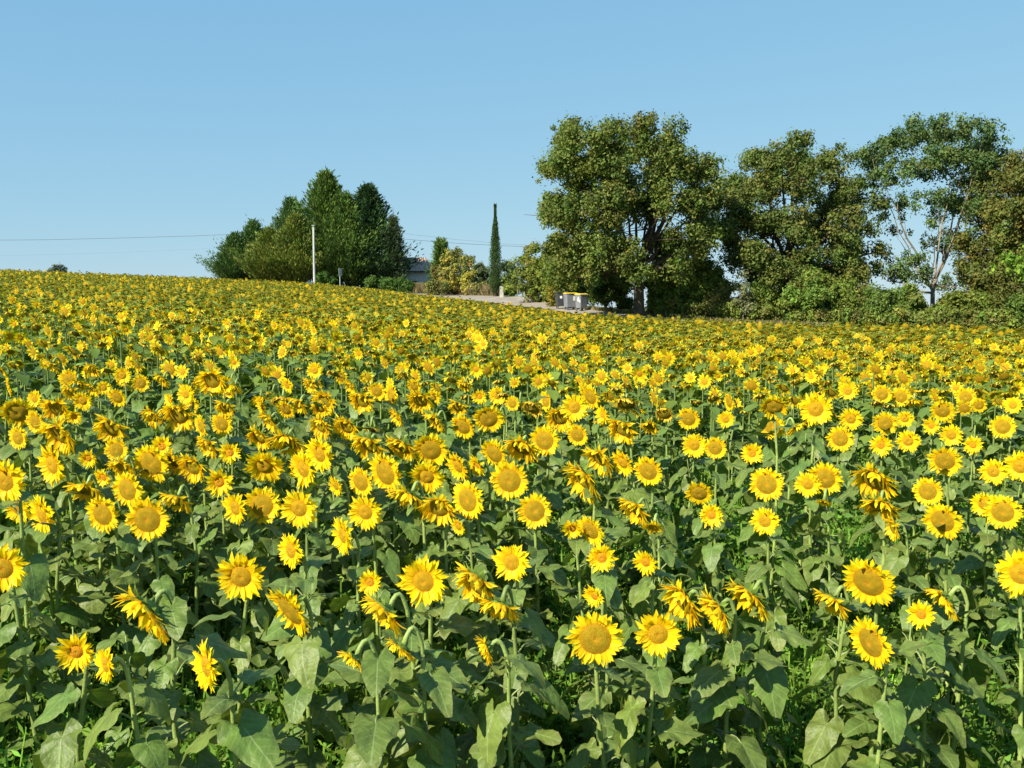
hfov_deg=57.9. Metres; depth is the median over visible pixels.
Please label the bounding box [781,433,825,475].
sunflower
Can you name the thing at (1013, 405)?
sunflower
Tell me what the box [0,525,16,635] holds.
sunflower
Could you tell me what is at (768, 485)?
sunflower
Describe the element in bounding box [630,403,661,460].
sunflower
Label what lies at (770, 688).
sunflower
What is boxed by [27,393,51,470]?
sunflower
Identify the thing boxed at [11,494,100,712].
sunflower
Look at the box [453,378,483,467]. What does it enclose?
sunflower
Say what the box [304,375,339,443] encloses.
sunflower
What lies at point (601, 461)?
sunflower
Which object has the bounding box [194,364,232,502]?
sunflower
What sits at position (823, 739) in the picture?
sunflower
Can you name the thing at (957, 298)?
shrub
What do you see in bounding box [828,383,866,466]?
sunflower
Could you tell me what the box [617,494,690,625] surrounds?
sunflower
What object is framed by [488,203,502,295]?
cypress tree
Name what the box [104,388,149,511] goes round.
sunflower
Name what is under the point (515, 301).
road
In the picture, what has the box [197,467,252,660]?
sunflower
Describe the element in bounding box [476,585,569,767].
sunflower
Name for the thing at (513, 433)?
sunflower
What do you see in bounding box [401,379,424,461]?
sunflower
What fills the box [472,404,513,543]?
sunflower
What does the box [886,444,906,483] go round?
sunflower
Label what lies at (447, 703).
sunflower
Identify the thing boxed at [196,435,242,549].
sunflower
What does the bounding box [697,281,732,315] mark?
shrub
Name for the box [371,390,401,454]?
sunflower
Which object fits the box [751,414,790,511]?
sunflower
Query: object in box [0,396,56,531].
sunflower
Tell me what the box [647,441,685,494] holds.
sunflower
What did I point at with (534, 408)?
sunflower
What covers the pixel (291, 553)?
sunflower
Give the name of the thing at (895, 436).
sunflower
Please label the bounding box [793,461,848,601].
sunflower
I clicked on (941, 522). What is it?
sunflower
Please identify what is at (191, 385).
sunflower
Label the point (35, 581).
sunflower
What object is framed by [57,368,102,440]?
sunflower
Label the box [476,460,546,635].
sunflower
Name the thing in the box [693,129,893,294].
oak tree
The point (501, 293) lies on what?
concrete post
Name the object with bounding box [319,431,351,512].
sunflower
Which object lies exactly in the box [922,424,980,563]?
sunflower
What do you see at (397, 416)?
sunflower
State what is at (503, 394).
sunflower
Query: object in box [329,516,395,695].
sunflower
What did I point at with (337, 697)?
sunflower
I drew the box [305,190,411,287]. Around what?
conifer
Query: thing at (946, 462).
sunflower
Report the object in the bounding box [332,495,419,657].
sunflower
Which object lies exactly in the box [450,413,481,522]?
sunflower
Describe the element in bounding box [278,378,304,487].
sunflower
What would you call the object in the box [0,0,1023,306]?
sky
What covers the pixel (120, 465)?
sunflower
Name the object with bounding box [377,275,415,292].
hedge
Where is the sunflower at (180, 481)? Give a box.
[161,448,227,599]
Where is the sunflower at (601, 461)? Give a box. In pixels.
[580,440,632,584]
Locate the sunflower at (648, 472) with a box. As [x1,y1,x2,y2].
[623,456,682,605]
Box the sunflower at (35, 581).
[0,458,82,752]
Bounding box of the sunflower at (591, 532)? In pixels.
[566,515,632,712]
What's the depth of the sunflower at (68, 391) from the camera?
8.71 m
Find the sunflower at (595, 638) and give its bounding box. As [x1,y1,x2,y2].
[559,610,639,767]
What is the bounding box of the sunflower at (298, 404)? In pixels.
[287,394,325,491]
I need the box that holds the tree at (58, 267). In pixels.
[48,262,67,272]
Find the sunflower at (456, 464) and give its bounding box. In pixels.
[445,451,495,611]
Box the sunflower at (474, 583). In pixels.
[452,561,521,767]
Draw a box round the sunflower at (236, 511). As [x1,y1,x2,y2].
[219,493,289,684]
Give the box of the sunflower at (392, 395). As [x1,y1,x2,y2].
[379,383,408,468]
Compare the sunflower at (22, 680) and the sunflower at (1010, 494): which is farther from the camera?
the sunflower at (1010, 494)
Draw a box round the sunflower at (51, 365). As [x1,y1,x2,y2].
[42,357,67,419]
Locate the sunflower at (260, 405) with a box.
[239,396,279,489]
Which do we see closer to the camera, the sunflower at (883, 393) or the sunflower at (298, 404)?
the sunflower at (298, 404)
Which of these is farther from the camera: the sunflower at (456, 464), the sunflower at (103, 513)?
the sunflower at (456, 464)
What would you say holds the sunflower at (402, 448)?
on the ground at (570, 652)
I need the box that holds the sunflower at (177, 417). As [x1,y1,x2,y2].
[160,401,216,527]
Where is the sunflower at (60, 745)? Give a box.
[30,631,119,767]
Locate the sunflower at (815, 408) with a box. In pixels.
[783,391,839,586]
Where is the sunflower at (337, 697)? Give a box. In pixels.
[301,647,358,761]
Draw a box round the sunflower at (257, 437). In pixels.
[245,424,290,572]
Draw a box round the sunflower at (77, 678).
[41,626,118,737]
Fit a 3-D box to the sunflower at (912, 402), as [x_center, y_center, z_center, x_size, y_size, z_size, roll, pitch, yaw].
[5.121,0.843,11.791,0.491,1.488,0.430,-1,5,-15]
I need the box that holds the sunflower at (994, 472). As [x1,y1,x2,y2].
[953,459,1023,607]
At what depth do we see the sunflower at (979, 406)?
11.06 m
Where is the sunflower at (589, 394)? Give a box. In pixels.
[580,385,618,520]
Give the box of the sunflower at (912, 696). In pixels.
[881,600,969,767]
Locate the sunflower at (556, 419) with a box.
[543,406,579,526]
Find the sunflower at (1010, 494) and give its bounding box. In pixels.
[995,484,1022,532]
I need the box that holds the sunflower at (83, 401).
[72,392,113,484]
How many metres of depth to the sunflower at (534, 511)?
6.43 m
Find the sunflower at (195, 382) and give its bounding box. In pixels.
[191,378,236,470]
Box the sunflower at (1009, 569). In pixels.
[989,548,1023,767]
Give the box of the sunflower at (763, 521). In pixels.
[744,507,801,705]
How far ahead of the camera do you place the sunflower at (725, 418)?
9.74 m
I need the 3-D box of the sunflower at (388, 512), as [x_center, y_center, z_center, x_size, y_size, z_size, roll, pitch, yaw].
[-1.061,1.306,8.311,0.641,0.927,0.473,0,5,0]
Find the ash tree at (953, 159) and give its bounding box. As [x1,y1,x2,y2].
[847,111,1014,305]
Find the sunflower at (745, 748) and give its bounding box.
[674,584,792,767]
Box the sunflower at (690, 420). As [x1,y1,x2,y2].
[669,407,709,505]
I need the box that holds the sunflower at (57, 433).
[34,413,94,565]
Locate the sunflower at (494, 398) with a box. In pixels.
[482,386,511,442]
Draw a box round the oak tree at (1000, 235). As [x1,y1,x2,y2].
[948,147,1023,308]
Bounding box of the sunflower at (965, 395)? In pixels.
[953,387,979,473]
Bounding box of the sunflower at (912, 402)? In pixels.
[901,393,929,464]
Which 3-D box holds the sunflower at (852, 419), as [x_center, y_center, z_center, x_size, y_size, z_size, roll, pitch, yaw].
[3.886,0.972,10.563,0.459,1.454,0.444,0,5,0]
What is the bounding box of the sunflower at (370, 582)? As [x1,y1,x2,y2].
[319,568,428,756]
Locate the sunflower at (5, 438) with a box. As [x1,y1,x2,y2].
[0,394,30,481]
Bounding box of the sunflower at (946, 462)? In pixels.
[916,446,973,582]
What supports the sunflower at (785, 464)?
on the ground at (570, 652)
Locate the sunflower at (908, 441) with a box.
[886,430,937,551]
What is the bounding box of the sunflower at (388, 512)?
[369,486,410,550]
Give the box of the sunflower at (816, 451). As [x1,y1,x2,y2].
[805,435,839,467]
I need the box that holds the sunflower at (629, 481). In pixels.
[628,480,668,515]
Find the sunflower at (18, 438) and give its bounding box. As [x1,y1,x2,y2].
[4,425,78,572]
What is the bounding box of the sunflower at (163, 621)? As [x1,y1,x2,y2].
[111,581,247,767]
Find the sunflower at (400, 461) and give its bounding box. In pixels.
[398,458,422,509]
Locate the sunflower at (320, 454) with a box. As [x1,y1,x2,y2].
[303,436,355,595]
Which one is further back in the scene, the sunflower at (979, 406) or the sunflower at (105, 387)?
the sunflower at (979, 406)
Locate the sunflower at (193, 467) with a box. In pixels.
[175,452,236,629]
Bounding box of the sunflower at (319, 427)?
[305,413,349,541]
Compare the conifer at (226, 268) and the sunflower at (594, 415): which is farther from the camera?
the conifer at (226, 268)
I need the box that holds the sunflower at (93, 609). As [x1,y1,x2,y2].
[63,474,138,640]
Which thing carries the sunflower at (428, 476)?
on the ground at (570, 652)
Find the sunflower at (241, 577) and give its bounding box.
[193,551,288,762]
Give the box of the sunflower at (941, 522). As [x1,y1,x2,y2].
[905,502,983,702]
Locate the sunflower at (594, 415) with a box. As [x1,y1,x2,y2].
[585,399,610,458]
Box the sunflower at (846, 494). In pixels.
[833,462,868,524]
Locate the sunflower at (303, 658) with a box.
[264,585,356,767]
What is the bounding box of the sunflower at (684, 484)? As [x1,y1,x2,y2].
[671,455,709,538]
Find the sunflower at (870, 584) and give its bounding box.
[829,557,925,767]
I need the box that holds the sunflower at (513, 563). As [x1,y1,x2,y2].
[457,544,554,744]
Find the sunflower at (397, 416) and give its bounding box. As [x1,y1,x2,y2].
[388,408,425,523]
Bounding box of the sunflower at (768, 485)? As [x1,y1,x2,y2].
[737,467,807,612]
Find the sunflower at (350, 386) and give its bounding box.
[342,379,369,453]
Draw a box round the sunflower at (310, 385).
[303,376,327,443]
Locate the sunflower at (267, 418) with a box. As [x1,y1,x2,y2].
[256,410,314,537]
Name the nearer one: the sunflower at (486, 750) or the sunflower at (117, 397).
the sunflower at (486, 750)
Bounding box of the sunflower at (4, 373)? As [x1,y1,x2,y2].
[0,363,27,439]
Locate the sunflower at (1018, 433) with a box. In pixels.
[1012,429,1023,438]
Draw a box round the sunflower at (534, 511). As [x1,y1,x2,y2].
[500,492,571,670]
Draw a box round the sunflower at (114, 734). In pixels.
[89,631,187,767]
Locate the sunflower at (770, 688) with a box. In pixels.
[718,577,812,767]
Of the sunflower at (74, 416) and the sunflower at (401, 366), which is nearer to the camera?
the sunflower at (74, 416)
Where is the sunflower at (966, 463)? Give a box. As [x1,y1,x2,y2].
[937,443,973,511]
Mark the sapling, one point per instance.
(742, 289)
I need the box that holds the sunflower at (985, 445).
[960,433,988,479]
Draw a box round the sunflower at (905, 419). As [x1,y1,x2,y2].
[891,411,922,511]
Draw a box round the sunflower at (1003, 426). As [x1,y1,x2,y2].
[975,414,1020,495]
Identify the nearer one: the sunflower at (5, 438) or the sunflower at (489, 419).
the sunflower at (489, 419)
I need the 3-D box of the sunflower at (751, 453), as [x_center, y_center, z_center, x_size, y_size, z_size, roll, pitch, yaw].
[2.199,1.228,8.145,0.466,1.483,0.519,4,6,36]
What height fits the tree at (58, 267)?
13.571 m
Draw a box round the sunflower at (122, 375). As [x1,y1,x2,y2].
[110,367,147,451]
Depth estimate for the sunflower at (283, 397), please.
9.05 m
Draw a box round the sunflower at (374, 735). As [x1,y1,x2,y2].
[329,638,443,767]
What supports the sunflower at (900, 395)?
on the ground at (570, 652)
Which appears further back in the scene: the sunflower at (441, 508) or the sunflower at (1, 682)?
the sunflower at (441, 508)
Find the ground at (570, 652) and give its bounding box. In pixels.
[0,296,1023,767]
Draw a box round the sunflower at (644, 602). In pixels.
[618,550,682,760]
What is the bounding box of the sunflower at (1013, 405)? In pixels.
[992,397,1023,488]
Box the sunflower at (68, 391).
[60,383,92,471]
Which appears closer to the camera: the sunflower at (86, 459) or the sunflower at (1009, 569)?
the sunflower at (1009, 569)
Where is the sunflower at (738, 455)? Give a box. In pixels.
[714,450,750,505]
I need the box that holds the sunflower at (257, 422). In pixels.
[240,389,278,461]
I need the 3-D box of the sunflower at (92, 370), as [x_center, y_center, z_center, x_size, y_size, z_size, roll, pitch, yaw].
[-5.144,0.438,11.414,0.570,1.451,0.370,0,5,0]
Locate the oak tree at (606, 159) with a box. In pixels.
[524,108,733,318]
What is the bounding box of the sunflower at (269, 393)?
[251,384,296,458]
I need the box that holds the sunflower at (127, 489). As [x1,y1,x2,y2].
[102,471,171,655]
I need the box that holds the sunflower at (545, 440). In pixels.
[525,424,567,556]
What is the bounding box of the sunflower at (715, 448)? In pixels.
[693,437,737,570]
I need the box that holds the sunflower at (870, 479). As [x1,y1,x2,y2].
[849,460,916,611]
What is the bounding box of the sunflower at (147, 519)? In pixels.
[115,496,213,690]
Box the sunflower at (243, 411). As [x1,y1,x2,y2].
[231,378,255,460]
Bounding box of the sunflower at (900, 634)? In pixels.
[878,624,935,727]
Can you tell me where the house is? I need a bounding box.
[374,257,430,290]
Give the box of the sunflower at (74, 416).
[56,408,109,548]
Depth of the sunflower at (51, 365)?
10.76 m
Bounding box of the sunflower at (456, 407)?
[443,399,476,495]
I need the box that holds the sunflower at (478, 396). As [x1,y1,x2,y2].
[464,389,498,484]
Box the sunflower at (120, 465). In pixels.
[104,454,162,609]
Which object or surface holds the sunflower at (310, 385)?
on the ground at (570, 652)
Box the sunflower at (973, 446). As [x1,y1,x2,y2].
[944,435,986,576]
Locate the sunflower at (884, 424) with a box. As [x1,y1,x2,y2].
[871,411,898,466]
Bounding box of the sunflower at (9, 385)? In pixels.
[0,376,37,483]
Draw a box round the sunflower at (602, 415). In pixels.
[594,405,628,508]
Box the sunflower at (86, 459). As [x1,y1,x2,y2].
[73,449,124,578]
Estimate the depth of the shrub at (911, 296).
57.56 m
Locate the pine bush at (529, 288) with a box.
[500,238,552,302]
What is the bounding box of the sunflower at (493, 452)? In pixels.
[479,438,529,573]
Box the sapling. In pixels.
[728,269,757,319]
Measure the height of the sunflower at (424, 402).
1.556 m
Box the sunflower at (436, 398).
[427,390,448,466]
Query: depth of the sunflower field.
18.67 m
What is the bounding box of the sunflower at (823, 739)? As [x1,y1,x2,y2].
[792,585,881,767]
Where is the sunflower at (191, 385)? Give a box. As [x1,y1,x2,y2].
[176,379,204,451]
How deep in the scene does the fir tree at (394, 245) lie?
109.48 m
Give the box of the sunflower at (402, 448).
[385,434,446,574]
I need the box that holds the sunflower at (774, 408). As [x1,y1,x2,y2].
[747,393,797,536]
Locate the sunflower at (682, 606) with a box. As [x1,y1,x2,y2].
[657,578,741,767]
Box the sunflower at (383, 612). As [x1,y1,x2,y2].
[358,589,469,767]
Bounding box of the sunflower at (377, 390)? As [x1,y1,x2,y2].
[357,382,399,464]
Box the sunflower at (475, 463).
[468,454,525,591]
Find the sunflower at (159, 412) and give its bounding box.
[157,407,188,477]
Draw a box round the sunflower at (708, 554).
[686,503,763,666]
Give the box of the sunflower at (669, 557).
[624,513,706,694]
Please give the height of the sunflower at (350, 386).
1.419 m
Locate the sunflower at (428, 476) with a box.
[393,461,464,626]
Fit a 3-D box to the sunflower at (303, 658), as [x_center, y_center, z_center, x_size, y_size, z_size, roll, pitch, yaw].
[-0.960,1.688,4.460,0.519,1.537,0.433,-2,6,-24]
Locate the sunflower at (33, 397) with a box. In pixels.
[21,389,50,508]
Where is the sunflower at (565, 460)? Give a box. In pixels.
[540,456,577,510]
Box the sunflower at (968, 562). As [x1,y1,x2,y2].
[952,491,1023,656]
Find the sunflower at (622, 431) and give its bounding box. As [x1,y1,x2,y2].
[606,416,669,546]
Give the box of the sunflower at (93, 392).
[85,380,116,460]
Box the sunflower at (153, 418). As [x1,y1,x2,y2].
[139,405,193,534]
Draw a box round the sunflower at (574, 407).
[551,393,598,545]
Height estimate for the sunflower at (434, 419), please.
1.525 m
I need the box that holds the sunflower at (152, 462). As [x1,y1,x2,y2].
[132,443,194,594]
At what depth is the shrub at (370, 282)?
102.91 m
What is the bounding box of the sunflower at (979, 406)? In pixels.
[961,398,990,498]
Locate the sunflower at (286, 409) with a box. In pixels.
[275,401,309,530]
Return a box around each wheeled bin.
[555,291,568,308]
[563,293,575,309]
[574,293,588,310]
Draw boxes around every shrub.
[316,270,334,285]
[362,275,378,288]
[422,279,488,295]
[430,246,476,283]
[434,249,465,294]
[460,268,476,294]
[471,262,490,283]
[488,259,522,295]
[504,280,518,295]
[525,255,588,300]
[546,285,570,305]
[567,254,597,305]
[588,274,633,309]
[644,274,671,311]
[649,257,714,313]
[681,255,737,301]
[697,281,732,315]
[737,279,780,319]
[774,264,848,311]
[815,271,861,310]
[849,280,872,310]
[854,281,912,325]
[886,281,930,327]
[925,288,983,322]
[968,288,997,313]
[997,287,1023,323]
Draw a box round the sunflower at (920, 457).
[889,440,924,479]
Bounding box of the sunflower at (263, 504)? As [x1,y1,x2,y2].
[241,486,302,664]
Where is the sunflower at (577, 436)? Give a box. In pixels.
[556,423,607,576]
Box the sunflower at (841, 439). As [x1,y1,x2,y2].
[822,425,855,513]
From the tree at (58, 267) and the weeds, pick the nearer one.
the weeds
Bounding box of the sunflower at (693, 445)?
[662,433,719,570]
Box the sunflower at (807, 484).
[787,471,842,630]
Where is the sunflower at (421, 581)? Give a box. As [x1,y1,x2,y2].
[392,553,484,767]
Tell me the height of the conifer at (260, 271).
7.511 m
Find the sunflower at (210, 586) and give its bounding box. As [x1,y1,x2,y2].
[158,484,224,690]
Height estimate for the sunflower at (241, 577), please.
1.551 m
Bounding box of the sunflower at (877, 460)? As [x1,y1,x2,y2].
[865,452,907,516]
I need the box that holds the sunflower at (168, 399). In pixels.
[164,393,207,500]
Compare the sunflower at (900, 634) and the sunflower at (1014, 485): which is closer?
the sunflower at (900, 634)
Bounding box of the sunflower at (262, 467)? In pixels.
[242,450,310,601]
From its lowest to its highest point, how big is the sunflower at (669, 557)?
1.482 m
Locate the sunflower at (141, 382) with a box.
[125,374,156,477]
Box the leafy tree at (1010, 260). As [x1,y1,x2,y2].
[989,241,1023,295]
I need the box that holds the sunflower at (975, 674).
[902,584,1007,767]
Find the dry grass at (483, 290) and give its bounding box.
[413,282,503,295]
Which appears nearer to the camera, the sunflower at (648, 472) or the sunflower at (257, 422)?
the sunflower at (648, 472)
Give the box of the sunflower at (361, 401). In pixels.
[348,389,394,482]
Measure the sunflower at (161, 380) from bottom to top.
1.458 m
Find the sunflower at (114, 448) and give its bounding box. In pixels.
[102,437,131,542]
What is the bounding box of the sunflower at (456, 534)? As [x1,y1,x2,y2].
[439,498,488,561]
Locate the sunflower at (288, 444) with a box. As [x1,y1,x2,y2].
[266,426,332,565]
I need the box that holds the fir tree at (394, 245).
[376,215,419,288]
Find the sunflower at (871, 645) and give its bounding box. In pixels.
[833,616,932,767]
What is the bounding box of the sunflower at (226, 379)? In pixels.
[211,375,250,477]
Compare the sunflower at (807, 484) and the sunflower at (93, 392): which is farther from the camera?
the sunflower at (93, 392)
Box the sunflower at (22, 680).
[0,542,67,762]
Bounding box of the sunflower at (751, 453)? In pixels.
[728,442,790,565]
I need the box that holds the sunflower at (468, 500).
[452,480,511,683]
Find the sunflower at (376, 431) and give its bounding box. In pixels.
[348,416,394,518]
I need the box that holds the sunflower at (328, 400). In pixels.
[310,389,363,495]
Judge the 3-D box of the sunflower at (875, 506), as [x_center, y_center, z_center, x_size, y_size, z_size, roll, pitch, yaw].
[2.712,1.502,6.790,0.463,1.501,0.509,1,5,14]
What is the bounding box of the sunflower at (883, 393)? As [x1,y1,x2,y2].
[863,384,898,457]
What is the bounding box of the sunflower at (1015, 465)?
[998,450,1023,550]
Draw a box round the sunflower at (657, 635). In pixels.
[613,610,703,767]
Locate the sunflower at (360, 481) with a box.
[347,466,397,639]
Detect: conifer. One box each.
[193,230,252,280]
[213,225,304,281]
[214,218,266,279]
[244,211,343,282]
[246,166,398,284]
[270,194,320,282]
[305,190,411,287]
[315,180,424,289]
[424,236,450,282]
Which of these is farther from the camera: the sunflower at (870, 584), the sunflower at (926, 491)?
the sunflower at (926, 491)
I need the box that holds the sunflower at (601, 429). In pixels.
[592,419,614,492]
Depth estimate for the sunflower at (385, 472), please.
6.90 m
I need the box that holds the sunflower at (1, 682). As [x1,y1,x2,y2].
[0,677,3,736]
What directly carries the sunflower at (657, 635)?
on the ground at (570, 652)
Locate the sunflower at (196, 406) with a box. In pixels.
[171,396,208,465]
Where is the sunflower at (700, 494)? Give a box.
[678,481,733,626]
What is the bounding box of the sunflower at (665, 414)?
[649,403,685,513]
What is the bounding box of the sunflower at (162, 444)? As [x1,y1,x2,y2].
[149,435,199,559]
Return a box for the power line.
[48,234,228,239]
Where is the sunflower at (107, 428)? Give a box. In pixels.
[92,414,151,547]
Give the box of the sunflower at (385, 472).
[368,452,419,621]
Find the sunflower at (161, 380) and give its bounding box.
[145,371,179,433]
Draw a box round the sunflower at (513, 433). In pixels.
[484,406,517,507]
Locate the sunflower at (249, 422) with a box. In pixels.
[230,373,252,460]
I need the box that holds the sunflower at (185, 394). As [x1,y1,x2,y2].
[172,385,211,489]
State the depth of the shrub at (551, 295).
77.44 m
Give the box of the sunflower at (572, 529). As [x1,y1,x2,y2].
[535,519,604,703]
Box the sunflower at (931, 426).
[898,417,947,530]
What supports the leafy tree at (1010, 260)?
on the ground at (570, 652)
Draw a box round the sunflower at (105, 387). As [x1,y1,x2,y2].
[94,381,130,484]
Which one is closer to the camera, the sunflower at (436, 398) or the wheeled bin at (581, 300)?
the sunflower at (436, 398)
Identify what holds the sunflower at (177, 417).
on the ground at (570, 652)
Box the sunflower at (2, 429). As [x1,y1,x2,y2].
[0,424,7,511]
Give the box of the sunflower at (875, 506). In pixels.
[852,490,914,663]
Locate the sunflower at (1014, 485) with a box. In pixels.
[972,468,1021,514]
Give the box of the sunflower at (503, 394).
[495,385,524,453]
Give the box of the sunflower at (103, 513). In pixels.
[67,495,159,681]
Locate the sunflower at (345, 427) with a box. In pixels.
[319,414,374,535]
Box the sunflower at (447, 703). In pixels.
[380,625,478,767]
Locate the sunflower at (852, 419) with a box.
[837,408,871,510]
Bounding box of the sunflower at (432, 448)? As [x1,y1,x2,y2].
[406,432,455,568]
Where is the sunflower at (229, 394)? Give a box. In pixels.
[221,391,250,457]
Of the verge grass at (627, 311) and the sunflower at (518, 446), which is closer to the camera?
the sunflower at (518, 446)
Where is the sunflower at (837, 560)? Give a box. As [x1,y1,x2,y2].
[797,488,849,656]
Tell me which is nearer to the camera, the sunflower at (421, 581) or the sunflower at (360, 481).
the sunflower at (421, 581)
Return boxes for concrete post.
[500,286,503,297]
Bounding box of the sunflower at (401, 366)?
[394,362,415,437]
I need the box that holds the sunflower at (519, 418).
[513,392,535,476]
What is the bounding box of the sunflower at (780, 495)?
[750,462,789,510]
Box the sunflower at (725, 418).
[709,410,746,525]
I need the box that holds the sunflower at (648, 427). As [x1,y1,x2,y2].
[633,416,669,493]
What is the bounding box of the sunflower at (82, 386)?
[64,374,103,442]
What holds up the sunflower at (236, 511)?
on the ground at (570, 652)
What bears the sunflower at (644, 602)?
on the ground at (570, 652)
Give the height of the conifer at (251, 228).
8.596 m
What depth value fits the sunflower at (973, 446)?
8.39 m
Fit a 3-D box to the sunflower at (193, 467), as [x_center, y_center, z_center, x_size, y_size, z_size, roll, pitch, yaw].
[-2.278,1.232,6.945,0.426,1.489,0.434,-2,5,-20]
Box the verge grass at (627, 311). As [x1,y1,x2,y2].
[539,297,837,326]
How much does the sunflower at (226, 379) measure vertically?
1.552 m
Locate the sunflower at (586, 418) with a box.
[576,410,605,449]
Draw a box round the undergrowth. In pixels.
[645,294,1023,331]
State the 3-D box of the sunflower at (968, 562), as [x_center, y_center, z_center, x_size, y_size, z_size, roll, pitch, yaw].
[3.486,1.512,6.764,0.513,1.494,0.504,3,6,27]
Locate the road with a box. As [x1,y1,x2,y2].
[396,291,755,324]
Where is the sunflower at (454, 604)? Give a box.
[435,518,507,706]
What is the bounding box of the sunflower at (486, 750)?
[458,634,561,767]
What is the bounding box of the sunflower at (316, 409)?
[305,399,350,494]
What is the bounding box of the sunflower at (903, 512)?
[883,454,915,535]
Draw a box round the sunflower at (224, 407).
[207,399,252,483]
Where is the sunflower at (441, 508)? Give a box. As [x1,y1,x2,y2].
[416,491,479,654]
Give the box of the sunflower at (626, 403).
[611,393,654,517]
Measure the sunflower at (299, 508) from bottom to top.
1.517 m
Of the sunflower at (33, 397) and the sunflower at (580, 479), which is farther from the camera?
the sunflower at (33, 397)
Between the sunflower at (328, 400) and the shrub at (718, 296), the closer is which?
the sunflower at (328, 400)
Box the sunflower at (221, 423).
[210,412,251,506]
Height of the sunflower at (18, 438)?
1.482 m
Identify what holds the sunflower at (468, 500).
on the ground at (570, 652)
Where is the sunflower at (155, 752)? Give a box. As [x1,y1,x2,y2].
[83,647,185,767]
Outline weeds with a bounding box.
[0,375,1023,767]
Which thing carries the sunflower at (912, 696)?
on the ground at (570, 652)
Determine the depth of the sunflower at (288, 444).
7.54 m
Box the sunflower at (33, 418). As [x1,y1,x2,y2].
[25,410,76,553]
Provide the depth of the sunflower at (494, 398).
12.11 m
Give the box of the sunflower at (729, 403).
[712,392,743,483]
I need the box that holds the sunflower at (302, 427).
[273,420,306,458]
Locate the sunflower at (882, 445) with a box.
[851,435,913,555]
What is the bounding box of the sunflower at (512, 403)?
[500,396,531,477]
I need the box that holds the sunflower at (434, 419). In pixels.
[422,409,466,499]
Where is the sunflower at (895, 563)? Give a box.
[882,517,955,683]
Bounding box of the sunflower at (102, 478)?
[94,468,160,628]
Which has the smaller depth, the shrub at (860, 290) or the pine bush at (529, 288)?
the shrub at (860, 290)
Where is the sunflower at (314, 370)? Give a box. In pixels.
[299,362,331,432]
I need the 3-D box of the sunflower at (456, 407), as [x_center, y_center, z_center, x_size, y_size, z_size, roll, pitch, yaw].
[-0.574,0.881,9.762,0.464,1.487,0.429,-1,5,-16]
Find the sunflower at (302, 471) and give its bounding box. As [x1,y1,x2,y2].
[288,448,350,626]
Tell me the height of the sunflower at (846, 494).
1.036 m
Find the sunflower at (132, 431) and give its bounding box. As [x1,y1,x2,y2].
[114,376,145,451]
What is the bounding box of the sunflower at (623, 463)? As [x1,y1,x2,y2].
[608,448,661,590]
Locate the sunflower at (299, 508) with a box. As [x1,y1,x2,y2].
[275,489,339,679]
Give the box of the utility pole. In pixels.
[312,225,315,282]
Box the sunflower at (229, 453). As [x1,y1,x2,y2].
[203,441,260,559]
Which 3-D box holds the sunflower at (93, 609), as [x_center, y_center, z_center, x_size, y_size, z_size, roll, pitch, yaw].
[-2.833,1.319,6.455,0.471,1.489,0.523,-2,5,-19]
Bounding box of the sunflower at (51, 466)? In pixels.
[35,444,95,605]
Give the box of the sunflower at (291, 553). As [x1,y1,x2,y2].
[259,532,338,755]
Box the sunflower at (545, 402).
[539,391,560,461]
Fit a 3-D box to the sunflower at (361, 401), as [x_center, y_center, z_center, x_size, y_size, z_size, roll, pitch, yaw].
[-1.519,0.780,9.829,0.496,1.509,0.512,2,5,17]
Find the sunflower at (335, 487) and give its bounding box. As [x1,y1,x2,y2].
[317,476,386,635]
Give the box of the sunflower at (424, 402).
[405,388,444,472]
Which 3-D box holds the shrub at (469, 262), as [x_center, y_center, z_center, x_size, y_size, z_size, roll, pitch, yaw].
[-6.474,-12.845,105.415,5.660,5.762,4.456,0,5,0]
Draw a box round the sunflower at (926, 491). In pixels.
[896,477,953,628]
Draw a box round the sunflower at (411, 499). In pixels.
[387,480,447,639]
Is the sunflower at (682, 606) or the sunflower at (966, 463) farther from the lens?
the sunflower at (966, 463)
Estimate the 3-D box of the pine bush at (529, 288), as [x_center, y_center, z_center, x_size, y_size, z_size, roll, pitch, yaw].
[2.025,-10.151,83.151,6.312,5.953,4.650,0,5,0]
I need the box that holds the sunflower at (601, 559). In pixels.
[564,542,642,742]
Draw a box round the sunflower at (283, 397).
[263,389,300,501]
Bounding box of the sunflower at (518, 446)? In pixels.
[502,431,561,588]
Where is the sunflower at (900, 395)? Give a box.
[888,387,922,456]
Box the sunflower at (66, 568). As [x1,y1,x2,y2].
[3,500,94,682]
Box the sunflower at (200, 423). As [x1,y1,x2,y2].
[194,414,248,550]
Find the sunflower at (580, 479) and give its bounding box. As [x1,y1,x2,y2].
[556,461,624,620]
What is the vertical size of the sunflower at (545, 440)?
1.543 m
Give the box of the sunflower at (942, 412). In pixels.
[921,400,961,485]
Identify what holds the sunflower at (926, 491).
on the ground at (570, 652)
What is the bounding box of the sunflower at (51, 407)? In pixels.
[29,392,92,522]
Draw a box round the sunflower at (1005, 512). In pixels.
[969,494,1023,690]
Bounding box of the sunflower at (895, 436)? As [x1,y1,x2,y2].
[865,429,915,483]
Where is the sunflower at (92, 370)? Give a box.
[83,362,111,410]
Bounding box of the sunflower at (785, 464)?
[769,417,807,513]
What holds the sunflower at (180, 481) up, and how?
on the ground at (570, 652)
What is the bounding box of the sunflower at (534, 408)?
[518,396,566,510]
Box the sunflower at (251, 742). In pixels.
[178,638,300,767]
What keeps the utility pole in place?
on the ground at (570, 652)
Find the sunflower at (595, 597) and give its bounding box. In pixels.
[569,584,648,767]
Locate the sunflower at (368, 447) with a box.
[350,430,403,566]
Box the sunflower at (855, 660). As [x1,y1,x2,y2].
[811,593,868,702]
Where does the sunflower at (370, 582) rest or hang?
on the ground at (570, 652)

